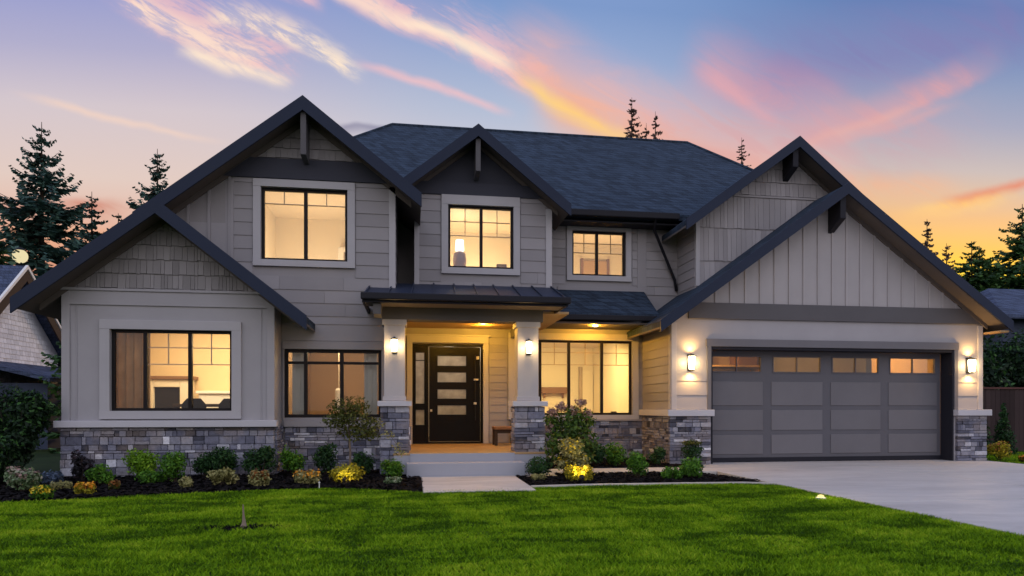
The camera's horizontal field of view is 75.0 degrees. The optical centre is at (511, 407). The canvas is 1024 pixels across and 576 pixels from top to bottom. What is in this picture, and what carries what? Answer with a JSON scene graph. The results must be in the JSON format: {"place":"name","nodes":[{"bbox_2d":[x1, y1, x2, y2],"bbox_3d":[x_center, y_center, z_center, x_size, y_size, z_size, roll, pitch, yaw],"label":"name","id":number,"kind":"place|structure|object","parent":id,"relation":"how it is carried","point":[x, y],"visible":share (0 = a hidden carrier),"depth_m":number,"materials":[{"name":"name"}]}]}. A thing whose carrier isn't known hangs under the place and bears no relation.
{"place":"outdoors","nodes":[
{"label":"outdoors","id":0,"kind":"place"},
{"bbox_2d":[196,391,229,407],"bbox_3d":[-5.862,0.245,14.291,1.630,1.210,0.380,0,0,-9],"label":"sideboard","id":1,"kind":"object","parent":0,"point":[212,397],"visible":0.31,"depth_m":14.06,"materials":[{"name":"white wood"}]},
{"bbox_2d":[338,247,344,259],"bbox_3d":[-3.539,-2.800,14.885,0.640,1.500,0.290,0,0,-9],"label":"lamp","id":2,"kind":"object","parent":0,"point":[341,253],"visible":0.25,"depth_m":14.71,"materials":[{"name":"white"}]},
{"bbox_2d":[17,448,723,500],"bbox_3d":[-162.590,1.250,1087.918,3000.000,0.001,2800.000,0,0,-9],"label":"ground","id":3,"kind":"structure","parent":0,"point":[45,460],"depth_m":15.29,"materials":[{"name":"black soil"}]},
{"bbox_2d":[0,231,12,264],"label":"conifer","id":4,"kind":"object","parent":3,"relation":"on","point":[4,259],"visible":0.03,"depth_m":31.52,"materials":[{"name":"green plant"}]},
{"bbox_2d":[0,383,19,428],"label":"evergreen shrub","id":5,"kind":"object","parent":3,"relation":"on","point":[6,403],"visible":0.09,"depth_m":12.12,"materials":[{"name":"green plant"}]},
{"bbox_2d":[12,247,27,265],"bbox_3d":[-20.160,-2.700,27.320,0.560,7.800,0.560,0,0,-9],"label":"street lamp","id":6,"kind":"object","parent":3,"relation":"on","point":[21,256],"visible":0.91,"depth_m":27.18,"materials":[{"name":"white glass"}]},
{"bbox_2d":[0,265,61,448],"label":"neighbor house","id":7,"kind":"structure","parent":3,"relation":"on","point":[27,338],"depth_m":21.78,"materials":[{"name":"grey"}]},
{"bbox_2d":[0,122,96,383],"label":"conifer","id":8,"kind":"object","parent":3,"relation":"on","point":[30,236],"visible":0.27,"depth_m":29.64,"materials":[{"name":"green plant"}]},
{"bbox_2d":[38,341,60,453],"bbox_3d":[-12.612,-0.836,20.155,3.150,5.028,4.036,0,0,-9],"label":"conifer","id":9,"kind":"object","parent":3,"relation":"on","point":[53,434],"visible":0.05,"depth_m":19.53,"materials":[{"name":"green plant"}]},
{"bbox_2d":[59,194,107,382],"bbox_3d":[-20.971,-4.529,32.865,6.070,12.242,5.371,0,0,-9],"label":"conifer","id":10,"kind":"object","parent":3,"relation":"on","point":[93,223],"visible":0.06,"depth_m":32.76,"materials":[{"name":"green plant"}]},
{"bbox_2d":[107,214,121,229],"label":"conifer","id":11,"kind":"object","parent":3,"relation":"on","point":[118,216],"depth_m":34.36,"materials":[{"name":"green plant"}]},
{"bbox_2d":[126,149,169,209],"bbox_3d":[-17.499,-5.546,32.478,7.154,14.408,7.442,0,0,-9],"label":"conifer","id":12,"kind":"object","parent":3,"relation":"on","point":[156,174],"visible":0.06,"depth_m":32.53,"materials":[{"name":"green plant"}]},
{"bbox_2d":[0,458,759,501],"bbox_3d":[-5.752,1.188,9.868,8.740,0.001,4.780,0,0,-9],"label":"planting bed","id":13,"kind":"object","parent":3,"relation":"on","point":[267,488],"visible":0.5,"depth_m":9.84,"materials":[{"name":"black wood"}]},
{"bbox_2d":[0,432,26,479],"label":"evergreen shrub","id":14,"kind":"object","parent":13,"relation":"on","point":[7,450],"visible":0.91,"depth_m":10.31,"materials":[{"name":"green plant"}]},
{"bbox_2d":[4,466,42,491],"bbox_3d":[-6.870,0.999,9.369,0.437,0.385,0.440,0,0,12],"label":"flowering plant","id":15,"kind":"object","parent":13,"relation":"on","point":[26,479],"visible":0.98,"depth_m":9.30,"materials":[{"name":"green plant"}]},
{"bbox_2d":[0,385,55,467],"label":"evergreen shrub","id":16,"kind":"object","parent":13,"relation":"on","point":[27,414],"visible":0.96,"depth_m":10.81,"materials":[{"name":"green plant"}]},
{"bbox_2d":[28,484,55,499],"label":"flowering plant","id":17,"kind":"object","parent":13,"relation":"on","point":[41,491],"visible":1,"depth_m":8.56,"materials":[{"name":"yellow plant"}]},
{"bbox_2d":[40,470,64,484],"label":"shrub","id":18,"kind":"object","parent":13,"relation":"on","point":[49,477],"visible":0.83,"depth_m":10.20,"materials":[{"name":"blue plant"}]},
{"bbox_2d":[50,480,72,489],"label":"shrub","id":19,"kind":"object","parent":13,"relation":"on","point":[60,484],"visible":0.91,"depth_m":9.59,"materials":[{"name":"beige plant"}]},
{"bbox_2d":[70,449,94,479],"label":"shrub","id":20,"kind":"object","parent":13,"relation":"on","point":[81,466],"visible":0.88,"depth_m":10.78,"materials":[{"name":"purple plant"}]},
{"bbox_2d":[73,481,96,494],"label":"flowering plant","id":21,"kind":"object","parent":13,"relation":"on","point":[85,488],"visible":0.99,"depth_m":9.02,"materials":[{"name":"orange plant"}]},
{"bbox_2d":[84,463,115,484],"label":"shrub","id":22,"kind":"object","parent":13,"relation":"on","point":[99,474],"visible":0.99,"depth_m":10.14,"materials":[{"name":"green plant"}]},
{"bbox_2d":[108,480,120,489],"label":"flowering plant","id":23,"kind":"object","parent":13,"relation":"on","point":[113,484],"visible":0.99,"depth_m":9.61,"materials":[{"name":"orange plant"}]},
{"bbox_2d":[121,448,160,477],"bbox_3d":[-6.153,0.923,11.081,0.564,0.535,0.559,0,0,-9],"label":"shrub","id":24,"kind":"object","parent":13,"relation":"on","point":[140,461],"visible":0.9,"depth_m":10.98,"materials":[{"name":"green plant"}]},
{"bbox_2d":[134,470,166,483],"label":"shrub","id":25,"kind":"object","parent":13,"relation":"on","point":[147,476],"visible":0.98,"depth_m":10.34,"materials":[{"name":"green plant"}]},
{"bbox_2d":[158,451,188,481],"bbox_3d":[-5.337,0.932,10.537,0.451,0.515,0.412,0,0,-9],"label":"shrub","id":26,"kind":"object","parent":13,"relation":"on","point":[169,465],"visible":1,"depth_m":10.46,"materials":[{"name":"green plant"}]},
{"bbox_2d":[178,475,192,487],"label":"shrub","id":27,"kind":"object","parent":13,"relation":"on","point":[186,481],"visible":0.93,"depth_m":9.74,"materials":[{"name":"beige plant"}]},
{"bbox_2d":[191,451,213,476],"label":"shrub","id":28,"kind":"object","parent":13,"relation":"on","point":[202,464],"visible":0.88,"depth_m":11.29,"materials":[{"name":"green plant"}]},
{"bbox_2d":[206,467,239,484],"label":"shrub","id":29,"kind":"object","parent":13,"relation":"on","point":[223,475],"visible":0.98,"depth_m":10.03,"materials":[{"name":"beige plant"}]},
{"bbox_2d":[207,446,239,471],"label":"shrub","id":30,"kind":"object","parent":13,"relation":"on","point":[222,457],"visible":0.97,"depth_m":11.31,"materials":[{"name":"green plant"}]},
{"bbox_2d":[239,445,278,473],"bbox_3d":[-4.321,0.916,11.425,0.627,0.548,0.483,0,0,-9],"label":"shrub","id":31,"kind":"object","parent":13,"relation":"on","point":[261,457],"visible":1,"depth_m":11.34,"materials":[{"name":"green plant"}]},
{"bbox_2d":[247,468,271,485],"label":"shrub","id":32,"kind":"object","parent":13,"relation":"on","point":[256,477],"visible":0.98,"depth_m":9.98,"materials":[{"name":"beige plant"}]},
{"bbox_2d":[278,444,306,474],"bbox_3d":[-3.853,0.914,11.768,0.467,0.552,0.495,0,0,32],"label":"shrub","id":33,"kind":"object","parent":13,"relation":"on","point":[293,462],"visible":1,"depth_m":11.67,"materials":[{"name":"green plant"}]},
{"bbox_2d":[293,469,321,483],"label":"flowering plant","id":34,"kind":"object","parent":13,"relation":"on","point":[309,477],"visible":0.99,"depth_m":10.29,"materials":[{"name":"beige plant"}]},
{"bbox_2d":[311,442,337,473],"bbox_3d":[-3.325,0.894,11.846,0.477,0.587,0.450,0,0,-9],"label":"shrub","id":35,"kind":"object","parent":13,"relation":"on","point":[324,457],"visible":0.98,"depth_m":11.79,"materials":[{"name":"green plant"}]},
{"bbox_2d":[328,463,365,481],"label":"shrub","id":36,"kind":"object","parent":13,"relation":"on","point":[348,472],"visible":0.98,"depth_m":10.37,"materials":[{"name":"yellow plant"}]},
{"bbox_2d":[351,451,376,473],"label":"shrub","id":37,"kind":"object","parent":13,"relation":"on","point":[363,460],"visible":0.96,"depth_m":11.74,"materials":[{"name":"green plant"}]},
{"bbox_2d":[322,396,406,481],"bbox_3d":[-2.384,0.492,10.751,1.364,1.387,0.597,0,0,-9],"label":"young tree","id":38,"kind":"object","parent":13,"relation":"on","point":[358,429],"visible":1,"depth_m":10.71,"materials":[{"name":"green plant"}]},
{"bbox_2d":[383,476,401,483],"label":"shrub","id":39,"kind":"object","parent":13,"relation":"on","point":[395,479],"visible":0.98,"depth_m":10.32,"materials":[{"name":"green plant"}]},
{"bbox_2d":[380,458,405,476],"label":"shrub","id":40,"kind":"object","parent":13,"relation":"on","point":[393,468],"visible":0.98,"depth_m":11.09,"materials":[{"name":"green plant"}]},
{"bbox_2d":[10,95,1013,477],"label":"house","id":41,"kind":"structure","parent":3,"relation":"on","point":[846,311],"depth_m":14.27,"materials":[{"name":"paint"}]},
{"bbox_2d":[116,333,149,407],"bbox_3d":[-6.711,-0.323,11.752,0.800,2.245,0.070,0,0,-9],"label":"curtain","id":42,"kind":"object","parent":41,"relation":"hanging from","point":[129,370],"visible":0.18,"depth_m":11.72,"materials":[{"name":"fabric"}]},
{"bbox_2d":[99,319,241,418],"bbox_3d":[-5.897,-0.660,11.582,2.300,1.700,0.167,0,0,-8],"label":"window","id":43,"kind":"structure","parent":41,"relation":"in","point":[234,329],"depth_m":11.54,"materials":[{"name":"white glass"}]},
{"bbox_2d":[150,376,197,407],"bbox_3d":[-7.263,0.090,14.096,1.100,1.520,0.350,0,0,-9],"label":"fireplace","id":44,"kind":"object","parent":41,"relation":"on","point":[167,391],"visible":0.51,"depth_m":14.03,"materials":[{"name":"white wood"}]},
{"bbox_2d":[181,398,205,407],"bbox_3d":[-5.948,0.335,12.599,0.439,1.030,0.440,0,0,-9],"label":"chair","id":45,"kind":"object","parent":41,"relation":"on","point":[198,402],"visible":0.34,"depth_m":12.39,"materials":[{"name":"grey fabric"}]},
{"bbox_2d":[173,404,218,407],"bbox_3d":[-6.025,0.385,13.255,1.100,0.930,0.800,0,0,-9],"label":"dining table","id":46,"kind":"object","parent":41,"relation":"on","point":[207,405],"visible":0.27,"depth_m":12.87,"materials":[{"name":"brown wood"}]},
{"bbox_2d":[218,399,229,407],"bbox_3d":[-5.384,0.335,12.886,0.439,1.030,0.440,0,0,-9],"label":"chair","id":47,"kind":"object","parent":41,"relation":"on","point":[224,403],"visible":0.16,"depth_m":12.65,"materials":[{"name":"grey fabric"}]},
{"bbox_2d":[292,353,303,413],"bbox_3d":[-4.061,-0.310,12.727,0.250,2.220,0.055,0,0,-9],"label":"curtain","id":48,"kind":"object","parent":41,"relation":"hanging from","point":[297,388],"visible":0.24,"depth_m":12.71,"materials":[{"name":"grey fabric"}]},
{"bbox_2d":[253,178,354,268],"bbox_3d":[-3.879,-3.435,12.490,1.840,1.610,0.167,0,0,-8],"label":"window","id":49,"kind":"structure","parent":41,"relation":"in","point":[349,188],"depth_m":12.46,"materials":[{"name":"white glass"}]},
{"bbox_2d":[285,349,380,417],"bbox_3d":[-3.372,-0.460,12.615,1.780,1.280,0.071,0,0,-8],"label":"window","id":50,"kind":"structure","parent":41,"relation":"in","point":[287,351],"depth_m":12.54,"materials":[{"name":"black glass"}]},
{"bbox_2d":[335,353,339,411],"bbox_3d":[-3.691,-0.725,14.210,0.160,1.650,0.156,0,0,-9],"label":"pendant lamp","id":51,"kind":"object","parent":41,"relation":"hanging from","point":[337,392],"visible":0.37,"depth_m":14.14,"materials":[{"name":"white"}]},
{"bbox_2d":[364,354,376,413],"bbox_3d":[-2.736,-0.310,12.925,0.250,2.220,0.055,0,0,-9],"label":"curtain","id":52,"kind":"object","parent":41,"relation":"hanging from","point":[370,383],"visible":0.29,"depth_m":12.91,"materials":[{"name":"grey fabric"}]},
{"bbox_2d":[429,347,479,440],"bbox_3d":[-1.287,-0.310,15.005,1.150,2.120,0.140,0,0,-8],"label":"front door","id":53,"kind":"structure","parent":41,"relation":"in","point":[454,372],"depth_m":15.03,"materials":[{"name":"black wood"}]},
{"bbox_2d":[441,194,519,275],"bbox_3d":[-0.659,-3.635,14.084,1.660,1.650,0.167,0,0,-8],"label":"window","id":54,"kind":"structure","parent":41,"relation":"in","point":[514,270],"depth_m":14.05,"materials":[{"name":"white glass"}]},
{"bbox_2d":[492,426,512,445],"bbox_3d":[-0.118,0.600,14.391,0.580,0.400,0.500,0,0,-9],"label":"porch bench","id":55,"kind":"object","parent":41,"relation":"on","point":[496,430],"visible":0.53,"depth_m":14.18,"materials":[{"name":"brown wood"}]},
{"bbox_2d":[541,387,566,397],"bbox_3d":[1.214,-0.440,19.276,0.800,0.320,0.210,0,0,-9],"label":"wall shelf","id":56,"kind":"object","parent":41,"relation":"attached to","point":[554,390],"depth_m":19.18,"materials":[{"name":"brown wood"}]},
{"bbox_2d":[508,333,638,418],"bbox_3d":[1.428,-0.725,15.407,3.080,1.970,0.167,0,0,-8],"label":"window","id":57,"kind":"structure","parent":41,"relation":"in","point":[554,338],"depth_m":15.43,"materials":[{"name":"black glass"}]},
{"bbox_2d":[578,367,592,412],"bbox_3d":[2.156,-0.175,19.468,0.420,2.050,0.110,0,0,-9],"label":"door","id":58,"kind":"structure","parent":41,"relation":"in","point":[585,384],"depth_m":19.44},
{"bbox_2d":[580,258,608,274],"bbox_3d":[2.168,-3.050,17.462,0.750,1.700,0.140,0,0,-9],"label":"headboard","id":59,"kind":"object","parent":41,"relation":"on","point":[587,267],"visible":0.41,"depth_m":17.41,"materials":[{"name":"beige fabric"}]},
{"bbox_2d":[567,226,631,281],"bbox_3d":[2.012,-3.585,15.494,1.540,1.290,0.167,0,0,-8],"label":"window","id":60,"kind":"structure","parent":41,"relation":"in","point":[584,230],"depth_m":15.48,"materials":[{"name":"black glass"}]},
{"bbox_2d":[713,351,940,462],"bbox_3d":[6.988,-0.030,14.841,5.670,2.420,0.070,0,0,-8],"label":"garage door","id":61,"kind":"structure","parent":41,"relation":"in","point":[766,415],"depth_m":14.82,"materials":[{"name":"paint"}]},
{"bbox_2d":[624,99,644,137],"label":"conifer","id":62,"kind":"object","parent":3,"relation":"on","point":[631,127],"visible":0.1,"depth_m":48.79,"materials":[{"name":"green plant"}]},
{"bbox_2d":[518,474,758,485],"bbox_3d":[2.030,1.188,11.249,3.780,0.001,1.750,0,0,-9],"label":"planting bed","id":63,"kind":"object","parent":3,"relation":"on","point":[627,480],"visible":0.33,"depth_m":10.78,"materials":[{"name":"black soil"}]},
{"bbox_2d":[525,455,552,475],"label":"shrub","id":64,"kind":"object","parent":63,"relation":"on","point":[537,466],"visible":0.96,"depth_m":11.26,"materials":[{"name":"green plant"}]},
{"bbox_2d":[531,473,546,479],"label":"shrub","id":65,"kind":"object","parent":63,"relation":"on","point":[534,476],"visible":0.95,"depth_m":10.89,"materials":[{"name":"green plant"}]},
{"bbox_2d":[540,399,602,473],"bbox_3d":[1.056,0.513,11.707,1.090,1.355,0.649,0,0,-9],"label":"hydrangea","id":66,"kind":"object","parent":63,"relation":"on","point":[573,427],"visible":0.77,"depth_m":11.65,"materials":[{"name":"green plant"}]},
{"bbox_2d":[553,437,590,476],"bbox_3d":[1.016,0.835,11.309,0.617,0.709,0.503,0,0,-9],"label":"flowering plant","id":67,"kind":"object","parent":63,"relation":"on","point":[571,451],"visible":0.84,"depth_m":11.24,"materials":[{"name":"beige plant"}]},
{"bbox_2d":[564,464,594,480],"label":"flowering plant","id":68,"kind":"object","parent":63,"relation":"on","point":[571,471],"visible":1,"depth_m":10.70,"materials":[{"name":"yellow plant"}]},
{"bbox_2d":[626,450,648,478],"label":"shrub","id":69,"kind":"object","parent":63,"relation":"on","point":[638,464],"visible":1,"depth_m":11.11,"materials":[{"name":"green plant"}]},
{"bbox_2d":[660,466,683,478],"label":"shrub","id":70,"kind":"object","parent":63,"relation":"on","point":[669,472],"visible":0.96,"depth_m":10.97,"materials":[{"name":"green plant"}]},
{"bbox_2d":[678,456,703,477],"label":"shrub","id":71,"kind":"object","parent":63,"relation":"on","point":[691,468],"visible":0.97,"depth_m":11.09,"materials":[{"name":"green plant"}]},
{"bbox_2d":[679,440,703,459],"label":"shrub","id":72,"kind":"object","parent":63,"relation":"on","point":[689,451],"visible":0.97,"depth_m":13.47,"materials":[{"name":"green plant"}]},
{"bbox_2d":[642,128,649,138],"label":"conifer","id":73,"kind":"object","parent":3,"relation":"on","point":[646,132],"visible":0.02,"depth_m":48.98,"materials":[{"name":"green plant"}]},
{"bbox_2d":[531,482,776,487],"bbox_3d":[2.194,1.235,10.314,3.849,0.130,0.274,0,0,-6],"label":"kerb strip","id":74,"kind":"object","parent":3,"relation":"on","point":[566,485],"visible":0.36,"depth_m":10.33,"materials":[{"name":"concrete"}]},
{"bbox_2d":[651,111,662,139],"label":"conifer","id":75,"kind":"object","parent":3,"relation":"on","point":[655,127],"visible":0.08,"depth_m":49.06,"materials":[{"name":"green plant"}]},
{"bbox_2d":[736,140,750,166],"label":"conifer","id":76,"kind":"object","parent":3,"relation":"on","point":[741,155],"visible":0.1,"depth_m":51.14,"materials":[{"name":"green plant"}]},
{"bbox_2d":[921,221,938,254],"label":"conifer","id":77,"kind":"object","parent":3,"relation":"on","point":[926,242],"visible":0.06,"depth_m":45.67,"materials":[{"name":"green plant"}]},
{"bbox_2d":[942,243,957,270],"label":"conifer","id":78,"kind":"object","parent":3,"relation":"on","point":[947,257],"visible":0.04,"depth_m":45.83,"materials":[{"name":"green plant"}]},
{"bbox_2d":[951,241,1012,291],"bbox_3d":[24.022,-3.311,34.583,8.185,10.877,8.573,0,0,-9],"label":"conifer","id":79,"kind":"object","parent":3,"relation":"on","point":[982,277],"visible":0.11,"depth_m":34.48,"materials":[{"name":"green plant"}]},
{"bbox_2d":[975,204,1023,289],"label":"conifer","id":80,"kind":"object","parent":3,"relation":"on","point":[1017,267],"visible":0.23,"depth_m":34.35,"materials":[{"name":"green plant"}]},
{"bbox_2d":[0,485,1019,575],"bbox_3d":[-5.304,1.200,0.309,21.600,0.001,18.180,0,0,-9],"label":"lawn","id":81,"kind":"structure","parent":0,"point":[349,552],"depth_m":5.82,"materials":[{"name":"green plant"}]},
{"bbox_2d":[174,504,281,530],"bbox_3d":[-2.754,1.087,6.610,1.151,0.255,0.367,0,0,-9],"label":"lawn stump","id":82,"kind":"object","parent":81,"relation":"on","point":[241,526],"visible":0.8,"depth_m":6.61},
{"bbox_2d":[816,494,825,499],"bbox_3d":[4.037,1.166,8.712,0.130,0.068,0.128,0,0,-9],"label":"ground light","id":83,"kind":"object","parent":81,"relation":"on","point":[819,496],"visible":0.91,"depth_m":8.68,"materials":[{"name":"silver metal"}]},
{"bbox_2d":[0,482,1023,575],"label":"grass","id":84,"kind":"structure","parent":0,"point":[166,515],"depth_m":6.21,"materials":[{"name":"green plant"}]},
{"bbox_2d":[0,0,1023,277],"label":"sky","id":85,"kind":"structure","parent":0,"point":[918,104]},
{"bbox_2d":[421,467,716,492],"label":"front path","id":86,"kind":"structure","parent":0,"point":[465,483],"depth_m":10.52,"materials":[{"name":"concrete"}]},
{"bbox_2d":[713,357,759,371],"bbox_3d":[5.665,-0.260,19.603,3.400,2.880,0.700,0,0,-9],"label":"storage rack","id":87,"kind":"object","parent":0,"point":[755,368],"visible":0.04,"depth_m":19.69,"materials":[{"name":"brown wood"}]},
{"bbox_2d":[713,369,734,370],"bbox_3d":[6.114,-0.940,19.644,0.700,0.380,0.550,0,0,-9],"label":"storage box","id":88,"kind":"object","parent":87,"relation":"on","point":[723,369],"visible":0.24,"depth_m":19.37,"materials":[{"name":"wood"}]},
{"bbox_2d":[730,357,756,364],"bbox_3d":[6.855,-1.400,19.755,0.600,0.300,0.550,0,0,-9],"label":"storage box","id":89,"kind":"object","parent":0,"point":[746,360],"visible":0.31,"depth_m":19.49,"materials":[{"name":"brown wood"}]},
{"bbox_2d":[701,460,1023,534],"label":"driveway","id":90,"kind":"structure","parent":0,"point":[988,494],"depth_m":10.42,"materials":[{"name":"concrete"}]},
{"bbox_2d":[980,289,1023,349],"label":"neighbor house","id":91,"kind":"structure","parent":0,"point":[1009,303],"depth_m":25.57,"materials":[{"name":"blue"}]},
{"bbox_2d":[985,452,1023,463],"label":"grass","id":92,"kind":"structure","parent":0,"point":[991,457],"depth_m":15.36,"materials":[{"name":"green plant"}]},
{"label":"side lawn","id":93,"kind":"structure","parent":0,"visible":0},
{"bbox_2d":[982,408,994,455],"bbox_3d":[11.570,0.524,16.517,0.688,1.345,0.685,0,0,-9],"label":"cypress","id":94,"kind":"object","parent":93,"relation":"on","point":[989,441],"visible":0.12,"depth_m":16.37,"materials":[{"name":"green plant"}]},
{"bbox_2d":[983,334,1014,389],"bbox_3d":[13.220,-0.724,19.771,3.021,3.826,2.948,0,0,7],"label":"evergreen tree","id":95,"kind":"object","parent":93,"relation":"on","point":[991,378],"visible":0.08,"depth_m":19.12,"materials":[{"name":"green plant"}]},
{"bbox_2d":[987,440,1012,459],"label":"flowering plant","id":96,"kind":"object","parent":93,"relation":"on","point":[998,449],"visible":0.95,"depth_m":15.04,"materials":[{"name":"yellow plant"}]},
{"bbox_2d":[983,328,1023,389],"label":"evergreen tree","id":97,"kind":"object","parent":93,"relation":"on","point":[1013,352],"visible":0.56,"depth_m":20.25,"materials":[{"name":"green plant"}]},
{"bbox_2d":[983,387,1023,450],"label":"fence","id":98,"kind":"object","parent":93,"relation":"on","point":[1012,398],"visible":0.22,"depth_m":17.98,"materials":[{"name":"brown wood"}]},
{"bbox_2d":[991,403,1018,454],"bbox_3d":[12.234,0.536,16.602,0.622,1.349,0.639,0,0,8],"label":"cypress","id":99,"kind":"object","parent":93,"relation":"on","point":[1005,434],"visible":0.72,"depth_m":16.53,"materials":[{"name":"green plant"}]},
{"bbox_2d":[1018,455,1023,461],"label":"flowering plant","id":100,"kind":"object","parent":93,"relation":"on","point":[1020,458],"visible":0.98,"depth_m":14.55,"materials":[{"name":"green plant"}]},
{"bbox_3d":[-0.743,-2.635,14.616,1.750,0.770,0.430,0,0,-8],"label":"console table","id":101,"kind":"object","parent":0,"visible":0},
{"bbox_2d":[453,239,466,265],"bbox_3d":[-1.142,-3.340,14.541,0.300,0.640,0.295,0,0,-9],"label":"table lamp","id":102,"kind":"object","parent":101,"relation":"on","point":[459,257],"visible":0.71,"depth_m":14.45,"materials":[{"name":"white ceramic"}]},
{"bbox_2d":[496,264,506,266],"bbox_3d":[-0.230,-3.090,14.664,0.220,0.140,0.086,0,0,-9],"label":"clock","id":103,"kind":"object","parent":101,"relation":"on","point":[501,265],"visible":0.43,"depth_m":14.62,"materials":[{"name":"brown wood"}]},
{"label":"planting bed","id":104,"kind":"structure","parent":0,"visible":0},
{"bbox_2d":[591,443,605,465],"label":"shrub","id":105,"kind":"object","parent":104,"relation":"on","point":[600,455],"visible":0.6,"depth_m":13.31,"materials":[{"name":"green plant"}]},
{"bbox_2d":[604,442,626,465],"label":"shrub","id":106,"kind":"object","parent":104,"relation":"on","point":[614,456],"visible":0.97,"depth_m":13.39,"materials":[{"name":"green plant"}]},
{"bbox_2d":[646,446,666,464],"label":"shrub","id":107,"kind":"object","parent":104,"relation":"on","point":[657,455],"visible":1,"depth_m":13.59,"materials":[{"name":"green plant"}]}
]}

